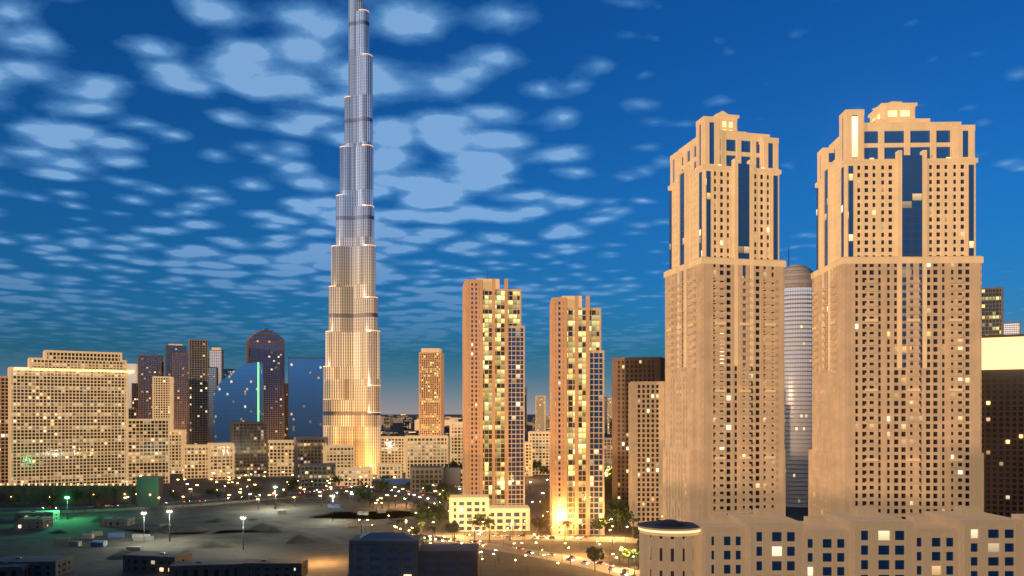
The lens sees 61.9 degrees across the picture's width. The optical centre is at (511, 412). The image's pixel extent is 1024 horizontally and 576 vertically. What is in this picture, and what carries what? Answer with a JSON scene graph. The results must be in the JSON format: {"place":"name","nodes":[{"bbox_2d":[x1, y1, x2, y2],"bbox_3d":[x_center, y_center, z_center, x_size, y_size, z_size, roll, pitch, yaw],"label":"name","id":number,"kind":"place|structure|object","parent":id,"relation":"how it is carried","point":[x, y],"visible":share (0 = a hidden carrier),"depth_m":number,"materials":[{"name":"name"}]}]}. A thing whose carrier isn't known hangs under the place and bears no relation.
{"place":"outdoors","nodes":[
{"label":"outdoors","id":0,"kind":"place"},
{"bbox_2d":[127,364,136,407],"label":"tower","id":1,"kind":"structure","parent":0,"point":[132,377],"depth_m":2723.95,"materials":[{"name":"beige stone"}]},
{"bbox_2d":[129,408,137,418],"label":"block","id":2,"kind":"structure","parent":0,"point":[133,413],"depth_m":1104.08,"materials":[{"name":"brown concrete"}]},
{"bbox_2d":[0,510,307,575],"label":"low buildings","id":3,"kind":"structure","parent":0,"point":[176,563],"depth_m":420.33,"materials":[{"name":"grey concrete"}]},
{"bbox_2d":[214,362,262,442],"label":"skyscraper","id":4,"kind":"structure","parent":0,"point":[238,394],"depth_m":1300.00,"materials":[{"name":"blue glass"}]},
{"bbox_2d":[0,486,638,575],"bbox_3d":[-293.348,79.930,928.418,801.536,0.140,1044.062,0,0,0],"label":"roads","id":5,"kind":"structure","parent":0,"point":[577,561],"depth_m":538.13,"materials":[{"name":"grey asphalt"}]},
{"bbox_2d":[394,518,406,531],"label":"palm","id":6,"kind":"object","parent":5,"relation":"on","point":[400,520],"visible":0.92,"depth_m":543.47,"materials":[{"name":"green plant"}]},
{"bbox_2d":[440,488,457,496],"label":"tree","id":7,"kind":"object","parent":5,"relation":"on","point":[448,491],"visible":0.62,"depth_m":714.69,"materials":[{"name":"green plant"}]},
{"bbox_2d":[468,513,491,533],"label":"tree","id":8,"kind":"object","parent":5,"relation":"on","point":[480,518],"visible":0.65,"depth_m":557.07,"materials":[{"name":"green plant"}]},
{"bbox_2d":[0,415,807,575],"bbox_3d":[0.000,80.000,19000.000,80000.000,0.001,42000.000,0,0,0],"label":"ground","id":9,"kind":"structure","parent":0,"point":[324,557],"depth_m":530.43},
{"bbox_2d":[0,376,7,484],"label":"building","id":10,"kind":"structure","parent":9,"relation":"on","point":[3,430],"depth_m":884.31,"materials":[{"name":"concrete"}]},
{"bbox_2d":[6,494,20,503],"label":"tree","id":11,"kind":"object","parent":9,"relation":"on","point":[14,498],"visible":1,"depth_m":716.05,"materials":[{"name":"green plant"}]},
{"bbox_2d":[43,499,54,504],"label":"tree","id":12,"kind":"object","parent":9,"relation":"on","point":[49,502],"visible":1,"depth_m":706.84,"materials":[{"name":"green plant"}]},
{"bbox_2d":[46,494,58,506],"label":"tree","id":13,"kind":"object","parent":9,"relation":"on","point":[52,496],"visible":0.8,"depth_m":725.53,"materials":[{"name":"green plant"}]},
{"bbox_2d":[8,350,133,484],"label":"building","id":14,"kind":"structure","parent":9,"relation":"on","point":[68,417],"depth_m":901.27,"materials":[{"name":"beige concrete"}]},
{"bbox_2d":[67,490,83,505],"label":"tree","id":15,"kind":"object","parent":9,"relation":"on","point":[75,493],"visible":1,"depth_m":729.40,"materials":[{"name":"green plant"}]},
{"bbox_2d":[0,476,164,505],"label":"hoarding","id":16,"kind":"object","parent":9,"relation":"on","point":[143,489],"depth_m":745.00,"materials":[{"name":"green"}]},
{"bbox_2d":[88,493,99,499],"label":"tree","id":17,"kind":"object","parent":9,"relation":"on","point":[94,495],"visible":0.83,"depth_m":735.15,"materials":[{"name":"green plant"}]},
{"bbox_2d":[132,383,137,407],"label":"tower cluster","id":18,"kind":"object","parent":9,"relation":"on","point":[134,395],"visible":0.16,"depth_m":1798.13,"materials":[{"name":"grey concrete"}]},
{"bbox_2d":[129,419,169,483],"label":"block","id":19,"kind":"structure","parent":9,"relation":"on","point":[149,447],"depth_m":963.32,"materials":[{"name":"beige concrete"}]},
{"bbox_2d":[138,355,162,418],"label":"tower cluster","id":20,"kind":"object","parent":9,"relation":"on","point":[150,367],"visible":0.48,"depth_m":1499.07,"materials":[{"name":"purple glass"}]},
{"bbox_2d":[152,376,173,429],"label":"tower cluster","id":21,"kind":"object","parent":9,"relation":"on","point":[162,397],"visible":0.51,"depth_m":1351.06,"materials":[{"name":"beige concrete"}]},
{"bbox_2d":[166,489,176,496],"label":"tree","id":22,"kind":"object","parent":9,"relation":"on","point":[172,492],"visible":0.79,"depth_m":767.63,"materials":[{"name":"green plant"}]},
{"bbox_2d":[165,344,185,376],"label":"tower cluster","id":23,"kind":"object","parent":9,"relation":"on","point":[170,349],"visible":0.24,"depth_m":1647.93,"materials":[{"name":"blue glass"}]},
{"bbox_2d":[172,493,180,502],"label":"tree","id":24,"kind":"object","parent":9,"relation":"on","point":[175,496],"visible":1,"depth_m":752.19,"materials":[{"name":"green plant"}]},
{"bbox_2d":[172,353,187,444],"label":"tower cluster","id":25,"kind":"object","parent":9,"relation":"on","point":[180,368],"visible":0.38,"depth_m":1449.79,"materials":[{"name":"brown stone"}]},
{"bbox_2d":[188,339,207,444],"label":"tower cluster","id":26,"kind":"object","parent":9,"relation":"on","point":[197,391],"visible":0.77,"depth_m":1400.95,"materials":[{"name":"black stone"}]},
{"bbox_2d":[205,488,214,493],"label":"tree","id":27,"kind":"object","parent":9,"relation":"on","point":[210,491],"visible":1,"depth_m":789.76,"materials":[{"name":"green plant"}]},
{"bbox_2d":[208,367,217,434],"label":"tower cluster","id":28,"kind":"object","parent":9,"relation":"on","point":[212,378],"visible":0.37,"depth_m":1700.71,"materials":[{"name":"grey concrete"}]},
{"bbox_2d":[209,348,223,384],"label":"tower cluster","id":29,"kind":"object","parent":9,"relation":"on","point":[216,357],"visible":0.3,"depth_m":2101.20,"materials":[{"name":"silver concrete"}]},
{"bbox_2d":[213,490,222,500],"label":"tree","id":30,"kind":"object","parent":9,"relation":"on","point":[218,493],"visible":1,"depth_m":774.40,"materials":[{"name":"green plant"}]},
{"bbox_2d":[0,490,448,559],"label":"construction site","id":31,"kind":"object","parent":9,"relation":"on","point":[190,531],"visible":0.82,"depth_m":600.38,"materials":[{"name":"grey concrete"}]},
{"bbox_2d":[222,483,230,497],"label":"palm","id":32,"kind":"object","parent":9,"relation":"on","point":[226,485],"visible":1,"depth_m":801.08,"materials":[{"name":"green plant"}]},
{"bbox_2d":[224,369,234,377],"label":"tower","id":33,"kind":"structure","parent":9,"relation":"on","point":[227,372],"depth_m":2130.91,"materials":[{"name":"blue glass"}]},
{"bbox_2d":[249,484,263,492],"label":"tree","id":34,"kind":"object","parent":9,"relation":"on","point":[256,487],"visible":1,"depth_m":801.42,"materials":[{"name":"green plant"}]},
{"bbox_2d":[246,328,284,439],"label":"skyscraper","id":35,"kind":"structure","parent":9,"relation":"on","point":[265,347],"depth_m":1505.59,"materials":[{"name":"glass"}]},
{"bbox_2d":[272,485,280,495],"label":"tree","id":36,"kind":"object","parent":9,"relation":"on","point":[277,488],"visible":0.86,"depth_m":814.34,"materials":[{"name":"green plant"}]},
{"bbox_2d":[285,383,287,439],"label":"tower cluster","id":37,"kind":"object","parent":9,"relation":"on","point":[286,411],"visible":0.13,"depth_m":1700.23,"materials":[{"name":"beige stone"}]},
{"bbox_2d":[287,485,295,494],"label":"tree","id":38,"kind":"object","parent":9,"relation":"on","point":[290,487],"visible":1,"depth_m":829.71,"materials":[{"name":"green plant"}]},
{"bbox_2d":[286,477,297,484],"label":"tree","id":39,"kind":"object","parent":9,"relation":"on","point":[292,481],"visible":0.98,"depth_m":858.56,"materials":[{"name":"green plant"}]},
{"bbox_2d":[288,357,324,439],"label":"blue glass block","id":40,"kind":"structure","parent":9,"relation":"on","point":[305,396],"depth_m":1249.84,"materials":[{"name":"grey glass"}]},
{"bbox_2d":[330,475,341,483],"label":"tree","id":41,"kind":"object","parent":9,"relation":"on","point":[337,479],"visible":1,"depth_m":910.42,"materials":[{"name":"green plant"}]},
{"bbox_2d":[11,467,662,575],"bbox_3d":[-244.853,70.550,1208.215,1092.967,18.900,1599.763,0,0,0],"label":"street lamps","id":42,"kind":"object","parent":9,"relation":"on","point":[240,492],"visible":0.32,"depth_m":549.23,"materials":[{"name":"grey metal"}]},
{"bbox_2d":[323,0,380,474],"bbox_3d":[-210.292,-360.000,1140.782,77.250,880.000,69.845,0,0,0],"label":"skyscraper","id":43,"kind":"structure","parent":9,"relation":"on","point":[351,395],"depth_m":1116.14,"materials":[{"name":"grey metal"}]},
{"bbox_2d":[353,487,364,501],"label":"tree","id":44,"kind":"object","parent":9,"relation":"on","point":[357,491],"visible":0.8,"depth_m":766.02,"materials":[{"name":"green plant"}]},
{"bbox_2d":[357,489,369,506],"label":"tree","id":45,"kind":"object","parent":9,"relation":"on","point":[362,496],"visible":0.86,"depth_m":724.83,"materials":[{"name":"green plant"}]},
{"bbox_2d":[361,484,368,490],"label":"tree","id":46,"kind":"object","parent":9,"relation":"on","point":[364,486],"visible":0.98,"depth_m":836.71,"materials":[{"name":"green plant"}]},
{"bbox_2d":[363,490,375,506],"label":"tree","id":47,"kind":"object","parent":9,"relation":"on","point":[371,493],"visible":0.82,"depth_m":722.19,"materials":[{"name":"green plant"}]},
{"bbox_2d":[368,496,376,503],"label":"tree","id":48,"kind":"object","parent":9,"relation":"on","point":[372,499],"visible":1,"depth_m":709.24,"materials":[{"name":"green plant"}]},
{"bbox_2d":[372,478,389,497],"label":"tree","id":49,"kind":"object","parent":9,"relation":"on","point":[377,483],"visible":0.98,"depth_m":787.18,"materials":[{"name":"green plant"}]},
{"bbox_2d":[375,495,388,508],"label":"tree","id":50,"kind":"object","parent":9,"relation":"on","point":[380,499],"visible":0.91,"depth_m":709.33,"materials":[{"name":"green plant"}]},
{"bbox_2d":[371,478,409,489],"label":"building","id":51,"kind":"structure","parent":9,"relation":"on","point":[397,484],"depth_m":880.00,"materials":[{"name":"blue metal"}]},
{"bbox_2d":[170,421,611,492],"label":"buildings","id":52,"kind":"structure","parent":9,"relation":"on","point":[250,449],"depth_m":1044.70,"materials":[{"name":"beige concrete"}]},
{"bbox_2d":[402,494,412,504],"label":"tree","id":53,"kind":"object","parent":9,"relation":"on","point":[408,496],"visible":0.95,"depth_m":734.33,"materials":[{"name":"green plant"}]},
{"bbox_2d":[208,414,611,442],"bbox_3d":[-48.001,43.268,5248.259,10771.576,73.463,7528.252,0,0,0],"label":"city","id":54,"kind":"object","parent":9,"relation":"on","point":[401,423],"visible":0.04,"depth_m":3486.15,"materials":[{"name":"grey concrete"}]},
{"bbox_2d":[348,532,478,575],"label":"building","id":55,"kind":"structure","parent":9,"relation":"on","point":[388,554],"depth_m":384.70,"materials":[{"name":"grey concrete"}]},
{"bbox_2d":[409,525,420,534],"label":"tree","id":56,"kind":"object","parent":9,"relation":"on","point":[415,530],"visible":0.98,"depth_m":534.41,"materials":[{"name":"green plant"}]},
{"bbox_2d":[412,499,420,509],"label":"tree","id":57,"kind":"object","parent":9,"relation":"on","point":[415,501],"visible":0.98,"depth_m":704.01,"materials":[{"name":"green plant"}]},
{"bbox_2d":[416,521,426,532],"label":"palm","id":58,"kind":"object","parent":9,"relation":"on","point":[420,523],"visible":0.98,"depth_m":558.57,"materials":[{"name":"green plant"}]},
{"bbox_2d":[411,506,434,528],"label":"tree","id":59,"kind":"object","parent":9,"relation":"on","point":[422,514],"visible":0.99,"depth_m":586.92,"materials":[{"name":"green plant"}]},
{"bbox_2d":[416,501,432,520],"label":"tree","id":60,"kind":"object","parent":9,"relation":"on","point":[424,504],"visible":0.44,"depth_m":631.28,"materials":[{"name":"green plant"}]},
{"bbox_2d":[422,484,434,494],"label":"tree","id":61,"kind":"object","parent":9,"relation":"on","point":[427,488],"visible":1,"depth_m":825.49,"materials":[{"name":"green plant"}]},
{"bbox_2d":[419,348,443,434],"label":"gold tower","id":62,"kind":"structure","parent":9,"relation":"on","point":[431,391],"depth_m":1499.98,"materials":[{"name":"concrete"}]},
{"bbox_2d":[427,526,437,541],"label":"palm","id":63,"kind":"object","parent":9,"relation":"on","point":[433,527],"visible":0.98,"depth_m":527.04,"materials":[{"name":"green plant"}]},
{"bbox_2d":[431,502,448,524],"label":"tree","id":64,"kind":"object","parent":9,"relation":"on","point":[439,507],"visible":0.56,"depth_m":606.45,"materials":[{"name":"green plant"}]},
{"bbox_2d":[433,509,448,521],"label":"tree","id":65,"kind":"object","parent":9,"relation":"on","point":[440,516],"visible":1,"depth_m":584.90,"materials":[{"name":"green plant"}]},
{"bbox_2d":[434,482,448,492],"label":"tree","id":66,"kind":"object","parent":9,"relation":"on","point":[441,486],"visible":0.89,"depth_m":807.62,"materials":[{"name":"green plant"}]},
{"bbox_2d":[436,494,448,503],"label":"tree","id":67,"kind":"object","parent":9,"relation":"on","point":[443,498],"visible":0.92,"depth_m":702.18,"materials":[{"name":"green plant"}]},
{"bbox_2d":[444,460,458,466],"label":"tree","id":68,"kind":"object","parent":9,"relation":"on","point":[453,464],"visible":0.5,"depth_m":996.56,"materials":[{"name":"green plant"}]},
{"bbox_2d":[443,467,460,490],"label":"billboard","id":69,"kind":"object","parent":9,"relation":"on","point":[451,475],"visible":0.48,"depth_m":858.87,"materials":[{"name":"grey metal"}]},
{"bbox_2d":[444,520,459,538],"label":"tree","id":70,"kind":"object","parent":9,"relation":"on","point":[452,524],"visible":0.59,"depth_m":535.03,"materials":[{"name":"green plant"}]},
{"bbox_2d":[447,526,460,543],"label":"palm","id":71,"kind":"object","parent":9,"relation":"on","point":[454,529],"visible":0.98,"depth_m":515.87,"materials":[{"name":"green plant"}]},
{"bbox_2d":[470,520,479,540],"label":"palm","id":72,"kind":"object","parent":9,"relation":"on","point":[476,522],"visible":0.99,"depth_m":531.24,"materials":[{"name":"green plant"}]},
{"bbox_2d":[449,494,529,531],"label":"building","id":73,"kind":"structure","parent":9,"relation":"on","point":[462,508],"depth_m":575.68,"materials":[{"name":"beige stone"}]},
{"bbox_2d":[483,519,495,542],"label":"palm","id":74,"kind":"object","parent":9,"relation":"on","point":[488,521],"visible":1,"depth_m":522.51,"materials":[{"name":"green plant"}]},
{"bbox_2d":[463,276,524,504],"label":"high-rise building","id":75,"kind":"structure","parent":9,"relation":"on","point":[493,399],"depth_m":649.62,"materials":[{"name":"concrete"}]},
{"bbox_2d":[525,394,525,436],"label":"tower","id":76,"kind":"structure","parent":9,"relation":"on","point":[525,415],"depth_m":2844.00,"materials":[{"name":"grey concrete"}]},
{"bbox_2d":[533,460,541,468],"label":"tree","id":77,"kind":"object","parent":9,"relation":"on","point":[536,463],"visible":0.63,"depth_m":1092.07,"materials":[{"name":"green plant"}]},
{"bbox_2d":[530,515,549,539],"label":"tree","id":78,"kind":"object","parent":9,"relation":"on","point":[540,524],"visible":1,"depth_m":533.03,"materials":[{"name":"green plant"}]},
{"bbox_2d":[536,396,545,430],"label":"tower","id":79,"kind":"structure","parent":9,"relation":"on","point":[540,413],"depth_m":3321.92,"materials":[{"name":"beige concrete"}]},
{"bbox_2d":[536,465,548,478],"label":"tree","id":80,"kind":"object","parent":9,"relation":"on","point":[541,469],"visible":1,"depth_m":1029.42,"materials":[{"name":"green plant"}]},
{"bbox_2d":[539,498,549,508],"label":"tree","id":81,"kind":"object","parent":9,"relation":"on","point":[545,502],"visible":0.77,"depth_m":659.68,"materials":[{"name":"green plant"}]},
{"bbox_2d":[559,520,572,540],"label":"palm","id":82,"kind":"object","parent":9,"relation":"on","point":[566,523],"visible":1,"depth_m":531.06,"materials":[{"name":"green plant"}]},
{"bbox_2d":[550,296,603,534],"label":"high-rise building","id":83,"kind":"structure","parent":9,"relation":"on","point":[576,424],"depth_m":559.18,"materials":[{"name":"concrete"}]},
{"bbox_2d":[586,546,604,570],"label":"tree","id":84,"kind":"object","parent":9,"relation":"on","point":[597,554],"visible":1,"depth_m":430.25,"materials":[{"name":"green plant"}]},
{"bbox_2d":[591,517,609,536],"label":"tree","id":85,"kind":"object","parent":9,"relation":"on","point":[598,523],"visible":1,"depth_m":549.06,"materials":[{"name":"green plant"}]},
{"bbox_2d":[604,396,606,434],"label":"tower","id":86,"kind":"structure","parent":9,"relation":"on","point":[605,415],"depth_m":2424.81,"materials":[{"name":"brown concrete"}]},
{"bbox_2d":[604,490,609,501],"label":"tree","id":87,"kind":"object","parent":9,"relation":"on","point":[606,493],"visible":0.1,"depth_m":695.30,"materials":[{"name":"green plant"}]},
{"bbox_2d":[604,468,611,476],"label":"tree","id":88,"kind":"object","parent":9,"relation":"on","point":[608,471],"visible":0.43,"depth_m":927.66,"materials":[{"name":"yellow plant"}]},
{"bbox_2d":[604,477,611,486],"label":"tree","id":89,"kind":"object","parent":9,"relation":"on","point":[609,481],"visible":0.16,"depth_m":759.12,"materials":[{"name":"green plant"}]},
{"bbox_2d":[607,398,611,433],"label":"tower","id":90,"kind":"structure","parent":9,"relation":"on","point":[609,407],"depth_m":3268.28,"materials":[{"name":"beige concrete"}]},
{"bbox_2d":[604,512,614,531],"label":"tree","id":91,"kind":"object","parent":9,"relation":"on","point":[608,516],"visible":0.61,"depth_m":571.10,"materials":[{"name":"green plant"}]},
{"bbox_2d":[604,502,615,529],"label":"tree","id":92,"kind":"object","parent":9,"relation":"on","point":[607,509],"visible":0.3,"depth_m":580.51,"materials":[{"name":"green plant"}]},
{"bbox_2d":[606,498,628,528],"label":"tree","id":93,"kind":"object","parent":9,"relation":"on","point":[619,504],"visible":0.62,"depth_m":586.77,"materials":[{"name":"green plant"}]},
{"bbox_2d":[610,508,633,530],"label":"tree","id":94,"kind":"object","parent":9,"relation":"on","point":[620,517],"visible":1,"depth_m":573.34,"materials":[{"name":"green plant"}]},
{"bbox_2d":[620,548,635,567],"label":"tree","id":95,"kind":"object","parent":9,"relation":"on","point":[628,555],"visible":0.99,"depth_m":438.65,"materials":[{"name":"green plant"}]},
{"bbox_2d":[628,518,639,537],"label":"palm","id":96,"kind":"object","parent":9,"relation":"on","point":[633,520],"visible":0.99,"depth_m":545.72,"materials":[{"name":"green plant"}]},
{"bbox_2d":[633,529,639,544],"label":"tree","id":97,"kind":"object","parent":9,"relation":"on","point":[636,535],"visible":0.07,"depth_m":476.80,"materials":[{"name":"green plant"}]},
{"bbox_2d":[612,357,664,504],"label":"brown tower","id":98,"kind":"structure","parent":9,"relation":"on","point":[626,372],"depth_m":644.55,"materials":[{"name":"concrete"}]},
{"bbox_2d":[628,381,664,526],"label":"brown tower","id":99,"kind":"structure","parent":9,"relation":"on","point":[646,422],"depth_m":599.86,"materials":[{"name":"beige concrete"}]},
{"bbox_2d":[663,111,785,521],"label":"skyscraper","id":100,"kind":"structure","parent":9,"relation":"on","point":[724,451],"depth_m":381.36,"materials":[{"name":"beige concrete"}]},
{"bbox_2d":[784,245,812,507],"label":"skyscraper","id":101,"kind":"structure","parent":9,"relation":"on","point":[798,362],"depth_m":721.05,"materials":[{"name":"grey metal"}]},
{"bbox_2d":[637,506,1023,575],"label":"terrace block","id":102,"kind":"structure","parent":9,"relation":"on","point":[957,541],"depth_m":204.40,"materials":[{"name":"beige concrete"}]},
{"bbox_2d":[808,101,983,519],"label":"skyscraper","id":103,"kind":"structure","parent":9,"relation":"on","point":[896,276],"depth_m":364.91,"materials":[{"name":"beige concrete"}]},
{"bbox_2d":[982,287,1002,334],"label":"building","id":104,"kind":"structure","parent":9,"relation":"on","point":[992,310],"depth_m":818.01,"materials":[{"name":"grey concrete"}]},
{"bbox_2d":[982,334,1023,517],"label":"building","id":105,"kind":"structure","parent":9,"relation":"on","point":[1003,403],"depth_m":519.36,"materials":[{"name":"brown concrete"}]},
{"bbox_2d":[1003,322,1020,334],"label":"tower","id":106,"kind":"structure","parent":9,"relation":"on","point":[1011,327],"depth_m":1500.91,"materials":[{"name":"grey concrete"}]},
{"bbox_2d":[0,0,1023,414],"label":"sky","id":107,"kind":"structure","parent":0,"point":[170,169],"materials":[{"name":"blue"}]},
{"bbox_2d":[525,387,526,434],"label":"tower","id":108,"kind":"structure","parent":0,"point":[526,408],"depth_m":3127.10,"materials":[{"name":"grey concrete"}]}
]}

